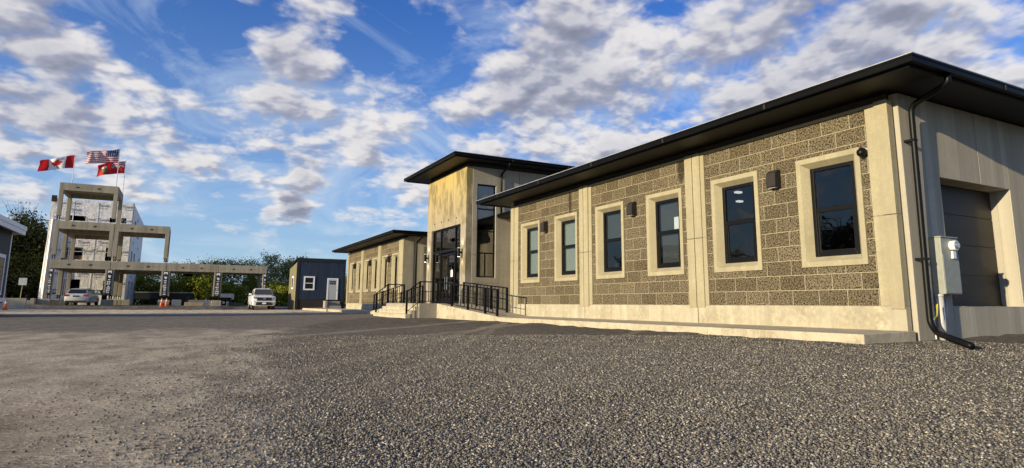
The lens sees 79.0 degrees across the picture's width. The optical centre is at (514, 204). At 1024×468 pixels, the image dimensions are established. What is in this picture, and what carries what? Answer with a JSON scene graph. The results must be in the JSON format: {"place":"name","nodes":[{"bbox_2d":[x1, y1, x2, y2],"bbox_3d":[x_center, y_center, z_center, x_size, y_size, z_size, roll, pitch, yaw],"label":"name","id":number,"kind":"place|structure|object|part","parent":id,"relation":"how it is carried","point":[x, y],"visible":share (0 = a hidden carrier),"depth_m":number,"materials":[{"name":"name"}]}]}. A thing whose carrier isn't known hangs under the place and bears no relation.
{"place":"outdoors","nodes":[
{"label":"outdoors","id":0,"kind":"place"},
{"bbox_2d":[184,302,203,305],"bbox_3d":[-30.441,9.411,59.007,1.600,0.380,0.300,5,-10,-28],"label":"concrete barrier","id":1,"kind":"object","parent":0,"point":[194,303],"depth_m":58.88,"materials":[{"name":"beige concrete"}]},
{"bbox_2d":[226,303,243,305],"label":"timber beam","id":2,"kind":"structure","parent":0,"point":[234,304],"depth_m":62.87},
{"bbox_2d":[302,308,338,310],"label":"pavement","id":3,"kind":"structure","parent":0,"point":[318,309],"depth_m":50.89,"materials":[{"name":"concrete"}]},
{"bbox_2d":[328,309,372,313],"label":"pavement","id":4,"kind":"structure","parent":0,"point":[362,311],"depth_m":41.00,"materials":[{"name":"concrete"}]},
{"bbox_2d":[0,304,1023,467],"bbox_3d":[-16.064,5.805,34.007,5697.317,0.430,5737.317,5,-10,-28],"label":"ground","id":5,"kind":"structure","parent":0,"point":[47,335],"depth_m":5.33,"materials":[{"name":"grey gravel"}]},
{"bbox_2d":[2,299,6,309],"bbox_3d":[-35.365,6.926,43.167,0.340,0.740,0.340,5,-10,-28],"label":"traffic cone","id":6,"kind":"object","parent":5,"relation":"on","point":[5,306],"visible":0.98,"depth_m":43.09,"materials":[{"name":"orange plastic"}]},
{"bbox_2d":[0,298,26,308],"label":"concrete barrier","id":7,"kind":"object","parent":5,"relation":"on","point":[16,303],"visible":0.83,"depth_m":47.09,"materials":[{"name":"grey concrete"}]},
{"bbox_2d":[0,214,27,302],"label":"dark cabin","id":8,"kind":"object","parent":5,"relation":"on","point":[9,228],"visible":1,"depth_m":30.33,"materials":[{"name":"grey"}]},
{"bbox_2d":[0,253,5,294],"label":"window","id":9,"kind":"structure","parent":8,"relation":"in","point":[2,257],"depth_m":30.17,"materials":[{"name":"white paint"}]},
{"bbox_2d":[2,200,34,222],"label":"tree","id":10,"kind":"object","parent":5,"relation":"on","point":[17,212],"visible":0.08,"depth_m":73.21,"materials":[{"name":"green plant"}]},
{"bbox_2d":[18,278,26,297],"bbox_3d":[-38.922,6.955,49.048,0.520,2.381,0.149,5,-10,-28],"label":"notice post","id":11,"kind":"object","parent":5,"relation":"on","point":[22,281],"visible":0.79,"depth_m":49.12,"materials":[{"name":"white metal"}]},
{"bbox_2d":[4,232,40,297],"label":"tree","id":12,"kind":"object","parent":5,"relation":"on","point":[16,244],"visible":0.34,"depth_m":66.84,"materials":[{"name":"green plant"}]},
{"bbox_2d":[7,287,37,301],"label":"dark undergrowth","id":13,"kind":"object","parent":5,"relation":"on","point":[15,296],"visible":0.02,"depth_m":69.07,"materials":[{"name":"green plant"}]},
{"bbox_2d":[7,202,38,221],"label":"tree","id":14,"kind":"object","parent":5,"relation":"on","point":[22,209],"visible":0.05,"depth_m":72.12,"materials":[{"name":"green plant"}]},
{"bbox_2d":[6,248,43,299],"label":"tree","id":15,"kind":"object","parent":5,"relation":"on","point":[24,275],"visible":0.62,"depth_m":65.92,"materials":[{"name":"green plant"}]},
{"bbox_2d":[9,216,40,289],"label":"tree","id":16,"kind":"object","parent":5,"relation":"on","point":[21,241],"visible":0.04,"depth_m":68.19,"materials":[{"name":"green plant"}]},
{"bbox_2d":[4,201,48,294],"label":"tree","id":17,"kind":"object","parent":5,"relation":"on","point":[32,217],"visible":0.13,"depth_m":70.22,"materials":[{"name":"green plant"}]},
{"bbox_2d":[11,258,41,298],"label":"tree","id":18,"kind":"object","parent":5,"relation":"on","point":[35,291],"visible":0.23,"depth_m":66.26,"materials":[{"name":"green plant"}]},
{"bbox_2d":[7,212,49,297],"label":"tree","id":19,"kind":"object","parent":5,"relation":"on","point":[43,232],"visible":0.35,"depth_m":67.74,"materials":[{"name":"green plant"}]},
{"bbox_2d":[11,241,45,284],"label":"tree","id":20,"kind":"object","parent":5,"relation":"on","point":[41,249],"visible":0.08,"depth_m":68.02,"materials":[{"name":"green plant"}]},
{"bbox_2d":[18,234,44,300],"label":"tree","id":21,"kind":"object","parent":5,"relation":"on","point":[31,245],"visible":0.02,"depth_m":68.52,"materials":[{"name":"green plant"}]},
{"bbox_2d":[30,298,35,303],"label":"stepping block","id":22,"kind":"structure","parent":5,"relation":"on","point":[32,300],"depth_m":53.30,"materials":[{"name":"concrete"}]},
{"bbox_2d":[36,299,51,304],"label":"footing block","id":23,"kind":"structure","parent":5,"relation":"on","point":[44,301],"depth_m":54.21,"materials":[{"name":"concrete"}]},
{"bbox_2d":[46,182,266,299],"bbox_3d":[-35.607,4.484,64.032,17.995,10.408,10.370,5,-10,-28],"label":"concrete frame structure","id":24,"kind":"object","parent":23,"relation":"on","point":[117,232],"visible":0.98,"depth_m":59.40,"materials":[{"name":"beige concrete"}]},
{"bbox_2d":[46,268,52,294],"bbox_3d":[-40.995,6.737,54.806,0.260,2.336,0.046,5,-10,-28],"label":"column banner","id":25,"kind":"object","parent":24,"relation":"attached to","point":[49,281],"depth_m":54.79,"materials":[{"name":"black fabric"}]},
{"bbox_2d":[37,154,75,181],"bbox_3d":[-42.779,-3.314,57.983,2.704,3.189,0.534,7,-11,-37],"label":"flag","id":26,"kind":"object","parent":24,"relation":"attached to","point":[57,163],"visible":1,"depth_m":58.06,"materials":[{"name":"fabric"}]},
{"bbox_2d":[85,148,120,186],"bbox_3d":[-38.619,-3.589,58.155,2.615,3.839,0.445,7,-11,-37],"label":"flag","id":27,"kind":"object","parent":24,"relation":"attached to","point":[110,156],"visible":1,"depth_m":58.40,"materials":[{"name":"fabric"}]},
{"bbox_2d":[105,270,112,294],"bbox_3d":[-37.116,7.087,56.837,0.420,2.336,0.046,5,-10,-28],"label":"column banner","id":28,"kind":"object","parent":24,"relation":"attached to","point":[108,282],"depth_m":56.82,"materials":[{"name":"black fabric"}]},
{"bbox_2d":[97,161,125,192],"bbox_3d":[-40.431,-2.879,62.188,2.398,3.689,0.564,5,-10,-28],"label":"flag","id":29,"kind":"object","parent":24,"relation":"attached to","point":[108,168],"visible":0.95,"depth_m":62.42,"materials":[{"name":"fabric"}]},
{"bbox_2d":[161,271,168,295],"bbox_3d":[-33.145,7.445,58.916,0.440,2.336,0.046,5,-10,-28],"label":"column banner","id":30,"kind":"object","parent":24,"relation":"attached to","point":[165,283],"depth_m":58.90,"materials":[{"name":"fabric"}]},
{"bbox_2d":[214,273,220,296],"bbox_3d":[-29.164,7.803,61.001,0.440,2.336,0.046,5,-10,-28],"label":"column banner","id":31,"kind":"object","parent":24,"relation":"attached to","point":[217,284],"depth_m":60.98,"materials":[{"name":"fabric"}]},
{"bbox_2d":[263,274,265,287],"bbox_3d":[-25.372,8.145,62.986,0.240,2.336,0.046,5,-10,-28],"label":"column banner","id":32,"kind":"object","parent":24,"relation":"attached to","point":[264,282],"depth_m":63.03,"materials":[{"name":"black fabric"}]},
{"bbox_2d":[51,299,64,304],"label":"footing block","id":33,"kind":"structure","parent":5,"relation":"on","point":[58,301],"depth_m":55.23,"materials":[{"name":"concrete"}]},
{"bbox_2d":[64,288,98,305],"bbox_3d":[-38.450,8.182,55.346,2.080,1.500,4.585,4,-10,-22],"label":"parked car","id":34,"kind":"object","parent":5,"relation":"on","point":[75,296],"visible":0.99,"depth_m":53.59,"materials":[{"name":"silver metal"}]},
{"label":"rear window","id":35,"kind":"part","parent":34,"relation":"part of","materials":[{"name":"black glass"}]},
{"bbox_2d":[38,195,143,304],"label":"unfinished building","id":36,"kind":"structure","parent":5,"relation":"on","point":[95,212],"depth_m":66.76,"materials":[{"name":"concrete"}]},
{"bbox_2d":[93,290,102,294],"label":"wall sign","id":37,"kind":"object","parent":5,"relation":"on","point":[100,292],"visible":0.68,"depth_m":66.34,"materials":[{"name":"white"}]},
{"bbox_2d":[100,299,112,305],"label":"footing block","id":38,"kind":"structure","parent":5,"relation":"on","point":[105,302],"depth_m":56.33,"materials":[{"name":"concrete"}]},
{"bbox_2d":[121,300,130,304],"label":"footing block","id":39,"kind":"structure","parent":5,"relation":"on","point":[125,302],"depth_m":61.13,"materials":[{"name":"concrete"}]},
{"bbox_2d":[137,275,161,304],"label":"tree","id":40,"kind":"object","parent":5,"relation":"on","point":[152,281],"visible":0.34,"depth_m":80.44,"materials":[{"name":"green plant"}]},
{"bbox_2d":[157,300,168,305],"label":"footing block","id":41,"kind":"structure","parent":5,"relation":"on","point":[159,301],"depth_m":58.40,"materials":[{"name":"plastic"}]},
{"bbox_2d":[134,292,193,304],"bbox_3d":[-37.000,9.885,65.721,5.400,1.318,2.300,5,-10,-28],"label":"flatbed trailer","id":42,"kind":"object","parent":5,"relation":"on","point":[181,296],"visible":0.68,"depth_m":64.93,"materials":[{"name":"black metal"}]},
{"bbox_2d":[154,278,185,304],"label":"bush","id":43,"kind":"object","parent":5,"relation":"on","point":[172,285],"visible":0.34,"depth_m":72.61,"materials":[{"name":"green plant"}]},
{"bbox_2d":[171,300,180,305],"bbox_3d":[-32.037,9.234,58.842,0.800,0.550,0.120,5,-10,-28],"label":"guard rail stack","id":44,"kind":"object","parent":5,"relation":"on","point":[176,302],"visible":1,"depth_m":58.80,"materials":[{"name":"metal"}]},
{"bbox_2d":[171,260,184,281],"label":"tree","id":45,"kind":"object","parent":5,"relation":"on","point":[178,275],"visible":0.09,"depth_m":79.99,"materials":[{"name":"green plant"}]},
{"bbox_2d":[177,259,196,279],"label":"tree","id":46,"kind":"object","parent":5,"relation":"on","point":[187,275],"visible":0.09,"depth_m":78.86,"materials":[{"name":"green plant"}]},
{"bbox_2d":[174,275,207,299],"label":"bush","id":47,"kind":"object","parent":5,"relation":"on","point":[183,289],"visible":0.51,"depth_m":72.25,"materials":[{"name":"green plant"}]},
{"bbox_2d":[188,300,209,305],"bbox_3d":[-30.456,9.444,60.003,1.900,0.550,0.120,5,-10,-28],"label":"guard rail stack","id":48,"kind":"object","parent":5,"relation":"on","point":[206,302],"visible":0.59,"depth_m":60.19,"materials":[{"name":"metal"}]},
{"bbox_2d":[182,274,228,300],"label":"bush","id":49,"kind":"object","parent":5,"relation":"on","point":[204,288],"visible":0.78,"depth_m":72.01,"materials":[{"name":"green plant"}]},
{"bbox_2d":[198,254,225,299],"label":"tree","id":50,"kind":"object","parent":5,"relation":"on","point":[215,262],"visible":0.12,"depth_m":81.34,"materials":[{"name":"green plant"}]},
{"bbox_2d":[211,300,220,305],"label":"footing block","id":51,"kind":"structure","parent":5,"relation":"on","point":[215,302],"depth_m":60.48,"materials":[{"name":"concrete"}]},
{"bbox_2d":[208,258,238,282],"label":"tree","id":52,"kind":"object","parent":5,"relation":"on","point":[222,275],"visible":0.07,"depth_m":83.69,"materials":[{"name":"green plant"}]},
{"bbox_2d":[214,279,239,301],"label":"bush","id":53,"kind":"object","parent":5,"relation":"on","point":[226,288],"visible":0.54,"depth_m":75.43,"materials":[{"name":"green plant"}]},
{"bbox_2d":[210,258,243,302],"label":"tree","id":54,"kind":"object","parent":5,"relation":"on","point":[231,278],"visible":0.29,"depth_m":82.34,"materials":[{"name":"green plant"}]},
{"bbox_2d":[220,293,233,304],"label":"utility trailer","id":55,"kind":"object","parent":5,"relation":"on","point":[224,295],"visible":0.76,"depth_m":65.41,"materials":[{"name":"white paint"}]},
{"bbox_2d":[228,282,250,303],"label":"bush","id":56,"kind":"object","parent":5,"relation":"on","point":[242,289],"visible":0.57,"depth_m":76.81,"materials":[{"name":"green plant"}]},
{"bbox_2d":[133,274,346,305],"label":"woodland undergrowth","id":57,"kind":"object","parent":5,"relation":"on","point":[139,289],"visible":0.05,"depth_m":81.32,"materials":[{"name":"green plant"}]},
{"bbox_2d":[230,255,256,302],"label":"tree","id":58,"kind":"object","parent":5,"relation":"on","point":[249,263],"visible":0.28,"depth_m":83.89,"materials":[{"name":"green plant"}]},
{"bbox_2d":[243,259,278,290],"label":"tree","id":59,"kind":"object","parent":5,"relation":"on","point":[254,278],"visible":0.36,"depth_m":82.63,"materials":[{"name":"green plant"}]},
{"bbox_2d":[248,288,276,309],"bbox_3d":[-23.712,8.811,58.251,2.400,1.960,5.894,5,-10,-26],"label":"pickup truck","id":60,"kind":"object","parent":5,"relation":"on","point":[262,297],"visible":0.99,"depth_m":56.17,"materials":[{"name":"white paint"}]},
{"bbox_2d":[260,249,285,287],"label":"tree","id":61,"kind":"object","parent":5,"relation":"on","point":[273,258],"visible":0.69,"depth_m":81.92,"materials":[{"name":"green plant"}]},
{"bbox_2d":[266,277,288,305],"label":"bush","id":62,"kind":"object","parent":5,"relation":"on","point":[275,283],"visible":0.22,"depth_m":76.36,"materials":[{"name":"green plant"}]},
{"bbox_2d":[268,264,288,304],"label":"tree","id":63,"kind":"object","parent":5,"relation":"on","point":[280,276],"visible":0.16,"depth_m":84.41,"materials":[{"name":"green plant"}]},
{"bbox_2d":[273,281,288,305],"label":"bush","id":64,"kind":"object","parent":5,"relation":"on","point":[282,292],"visible":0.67,"depth_m":74.54,"materials":[{"name":"green plant"}]},
{"bbox_2d":[272,256,293,283],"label":"tree","id":65,"kind":"object","parent":5,"relation":"on","point":[287,267],"visible":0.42,"depth_m":82.71,"materials":[{"name":"green plant"}]},
{"bbox_2d":[277,253,309,279],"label":"tree","id":66,"kind":"object","parent":5,"relation":"on","point":[293,259],"visible":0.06,"depth_m":87.44,"materials":[{"name":"green plant"}]},
{"bbox_2d":[287,258,345,309],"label":"blue shed","id":67,"kind":"structure","parent":5,"relation":"on","point":[315,282],"depth_m":57.92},
{"bbox_2d":[303,276,314,289],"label":"window","id":68,"kind":"structure","parent":67,"relation":"in","point":[309,281],"depth_m":57.41,"materials":[{"name":"white paint"}]},
{"bbox_2d":[328,280,336,299],"bbox_3d":[-17.098,7.932,58.293,0.740,1.865,0.070,5,-10,-28],"label":"door","id":69,"kind":"structure","parent":67,"relation":"in","point":[332,287],"depth_m":58.29,"materials":[{"name":"grey paint"}]},
{"bbox_2d":[323,301,340,308],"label":"shed steps","id":70,"kind":"structure","parent":5,"relation":"on","point":[331,304],"depth_m":57.46,"materials":[{"name":"concrete"}]},
{"bbox_2d":[344,274,346,302],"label":"tree","id":71,"kind":"object","parent":5,"relation":"on","point":[345,287],"visible":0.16,"depth_m":82.17,"materials":[{"name":"green plant"}]},
{"bbox_2d":[372,303,525,320],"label":"entrance steps","id":72,"kind":"structure","parent":5,"relation":"on","point":[429,310],"depth_m":26.56,"materials":[{"name":"concrete"}]},
{"bbox_2d":[373,284,404,311],"bbox_3d":[-7.522,5.040,33.505,1.472,1.420,5.572,5,-10,-28],"label":"railing","id":73,"kind":"object","parent":72,"relation":"on","point":[375,304],"visible":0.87,"depth_m":31.72,"materials":[{"name":"black metal"}]},
{"bbox_2d":[400,285,423,302],"bbox_3d":[-5.648,5.056,33.880,0.072,1.269,3.672,5,-10,-28],"label":"railing","id":74,"kind":"object","parent":72,"relation":"on","point":[422,286],"visible":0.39,"depth_m":33.28,"materials":[{"name":"black metal"}]},
{"bbox_2d":[405,281,498,315],"bbox_3d":[-2.620,3.614,24.387,1.472,1.420,5.972,5,-10,-28],"label":"railing","id":75,"kind":"object","parent":72,"relation":"on","point":[452,294],"visible":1,"depth_m":25.33,"materials":[{"name":"black metal"}]},
{"bbox_2d":[462,282,507,311],"bbox_3d":[-1.285,3.782,25.766,0.072,1.299,4.272,5,-10,-28],"label":"railing","id":76,"kind":"object","parent":72,"relation":"on","point":[490,296],"visible":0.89,"depth_m":25.49,"materials":[{"name":"black metal"}]},
{"bbox_2d":[332,52,1023,348],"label":"office building","id":77,"kind":"structure","parent":5,"relation":"on","point":[834,231],"depth_m":13.79,"materials":[{"name":"beige brick"}]},
{"bbox_2d":[349,262,354,292],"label":"window","id":78,"kind":"structure","parent":77,"relation":"in","point":[351,277],"depth_m":47.24,"materials":[{"name":"beige concrete"}]},
{"bbox_2d":[355,261,360,292],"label":"window","id":79,"kind":"structure","parent":77,"relation":"in","point":[358,272],"depth_m":45.44,"materials":[{"name":"beige concrete"}]},
{"bbox_2d":[363,259,369,291],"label":"window","id":80,"kind":"structure","parent":77,"relation":"in","point":[366,270],"depth_m":43.53,"materials":[{"name":"beige concrete"}]},
{"bbox_2d":[371,257,377,291],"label":"window","id":81,"kind":"structure","parent":77,"relation":"in","point":[374,260],"depth_m":41.69,"materials":[{"name":"beige concrete"}]},
{"bbox_2d":[381,255,387,290],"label":"window","id":82,"kind":"structure","parent":77,"relation":"in","point":[384,258],"depth_m":39.69,"materials":[{"name":"beige concrete"}]},
{"bbox_2d":[391,252,398,290],"bbox_3d":[-7.121,4.024,37.489,0.279,2.240,1.280,5,-10,-28],"label":"window","id":83,"kind":"structure","parent":77,"relation":"in","point":[394,269],"depth_m":37.82,"materials":[{"name":"beige concrete"}]},
{"bbox_2d":[440,254,447,302],"bbox_3d":[-3.506,3.619,30.597,0.143,2.410,0.900,5,-10,-28],"label":"door","id":84,"kind":"structure","parent":77,"relation":"in","point":[444,257],"depth_m":30.66,"materials":[{"name":"black glass"}]},
{"bbox_2d":[446,252,454,302],"bbox_3d":[-3.080,3.494,29.803,0.143,2.410,0.900,5,-10,-28],"label":"door","id":85,"kind":"structure","parent":77,"relation":"in","point":[450,277],"depth_m":29.95,"materials":[{"name":"black glass"}]},
{"bbox_2d":[457,248,462,256],"bbox_3d":[-2.518,2.163,28.450,0.254,0.410,0.149,5,-10,-28],"label":"door lamp","id":86,"kind":"object","parent":77,"relation":"attached to","point":[458,252],"visible":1,"depth_m":28.37,"materials":[{"name":"black metal"}]},
{"bbox_2d":[476,184,494,277],"bbox_3d":[-1.375,1.199,28.935,0.960,4.330,0.090,5,-10,-28],"label":"window","id":87,"kind":"structure","parent":77,"relation":"in","point":[485,256],"depth_m":28.90,"materials":[{"name":"black glass"}]},
{"bbox_2d":[521,220,539,282],"bbox_3d":[0.676,1.755,22.988,0.279,2.240,1.410,5,-10,-28],"label":"window","id":88,"kind":"structure","parent":77,"relation":"in","point":[534,226],"depth_m":23.26,"materials":[{"name":"beige metal"}]},
{"bbox_2d":[540,221,547,232],"bbox_3d":[1.036,0.776,22.040,0.195,0.400,0.240,5,-10,-28],"label":"wall lamp","id":89,"kind":"object","parent":77,"relation":"attached to","point":[544,227],"visible":1,"depth_m":21.95,"materials":[{"name":"metal"}]},
{"bbox_2d":[554,212,577,281],"bbox_3d":[1.816,1.424,20.868,0.279,2.240,1.410,5,-10,-28],"label":"window","id":90,"kind":"structure","parent":77,"relation":"in","point":[570,220],"depth_m":21.12,"materials":[{"name":"beige metal"}]},
{"bbox_2d":[595,201,624,278],"bbox_3d":[2.956,1.092,18.748,0.279,2.240,1.410,5,-10,-28],"label":"window","id":91,"kind":"structure","parent":77,"relation":"in","point":[615,211],"depth_m":19.02,"materials":[{"name":"beige metal"}]},
{"bbox_2d":[626,201,636,215],"bbox_3d":[3.335,0.107,17.765,0.195,0.400,0.240,5,-10,-28],"label":"wall lamp","id":92,"kind":"object","parent":77,"relation":"attached to","point":[631,208],"visible":1,"depth_m":17.69,"materials":[{"name":"metal"}]},
{"bbox_2d":[646,188,684,275],"bbox_3d":[4.096,0.760,16.627,0.279,2.240,1.410,5,-10,-28],"label":"window","id":93,"kind":"structure","parent":77,"relation":"in","point":[672,262],"depth_m":16.80,"materials":[{"name":"beige metal"}]},
{"bbox_2d":[710,170,763,272],"bbox_3d":[5.218,0.427,14.498,0.239,2.240,1.410,5,-10,-28],"label":"window","id":94,"kind":"structure","parent":77,"relation":"in","point":[723,262],"depth_m":14.72,"materials":[{"name":"beige metal"}]},
{"bbox_2d":[766,169,780,189],"bbox_3d":[5.620,-0.558,13.515,0.195,0.400,0.240,5,-10,-28],"label":"wall lamp","id":95,"kind":"object","parent":77,"relation":"attached to","point":[773,179],"visible":1,"depth_m":13.44,"materials":[{"name":"metal"}]},
{"bbox_2d":[795,147,868,267],"bbox_3d":[6.349,0.098,12.395,0.239,2.240,1.410,5,-10,-28],"label":"window","id":96,"kind":"structure","parent":77,"relation":"in","point":[812,254],"depth_m":12.53,"materials":[{"name":"beige metal"}]},
{"bbox_2d":[856,147,867,156],"bbox_3d":[6.572,-1.001,11.770,0.207,0.182,0.170,5,-10,-28],"label":"security camera","id":97,"kind":"object","parent":77,"relation":"attached to","point":[861,152],"visible":1,"depth_m":11.71,"materials":[{"name":"black plastic"}]},
{"bbox_2d":[928,236,961,339],"bbox_3d":[7.809,1.553,11.159,0.662,1.975,0.330,5,-10,-28],"label":"electric meter box","id":98,"kind":"object","parent":77,"relation":"attached to","point":[945,268],"visible":0.98,"depth_m":11.18,"materials":[{"name":"white paint"}]},
{"bbox_2d":[940,185,1003,306],"bbox_3d":[9.027,0.824,12.582,2.590,2.420,0.090,5,-10,-28],"label":"overhead door","id":99,"kind":"structure","parent":77,"relation":"in","point":[967,214],"depth_m":12.76,"materials":[{"name":"grey metal"}]},
{"bbox_2d":[0,0,1023,294],"label":"sky","id":100,"kind":"structure","parent":0,"point":[244,128],"materials":[{"name":"blue"}]},
{"bbox_2d":[497,316,563,322],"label":"pavement","id":101,"kind":"structure","parent":0,"point":[522,319],"depth_m":20.86,"materials":[{"name":"concrete"}]},
{"bbox_2d":[529,318,614,326],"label":"pavement","id":102,"kind":"structure","parent":0,"point":[579,322],"depth_m":18.33,"materials":[{"name":"concrete"}]},
{"bbox_2d":[586,320,741,334],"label":"pavement","id":103,"kind":"structure","parent":0,"point":[660,326],"depth_m":14.89,"materials":[{"name":"concrete"}]},
{"bbox_2d":[707,325,915,343],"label":"pavement","id":104,"kind":"structure","parent":0,"point":[859,336],"depth_m":11.10,"materials":[{"name":"concrete"}]}
]}

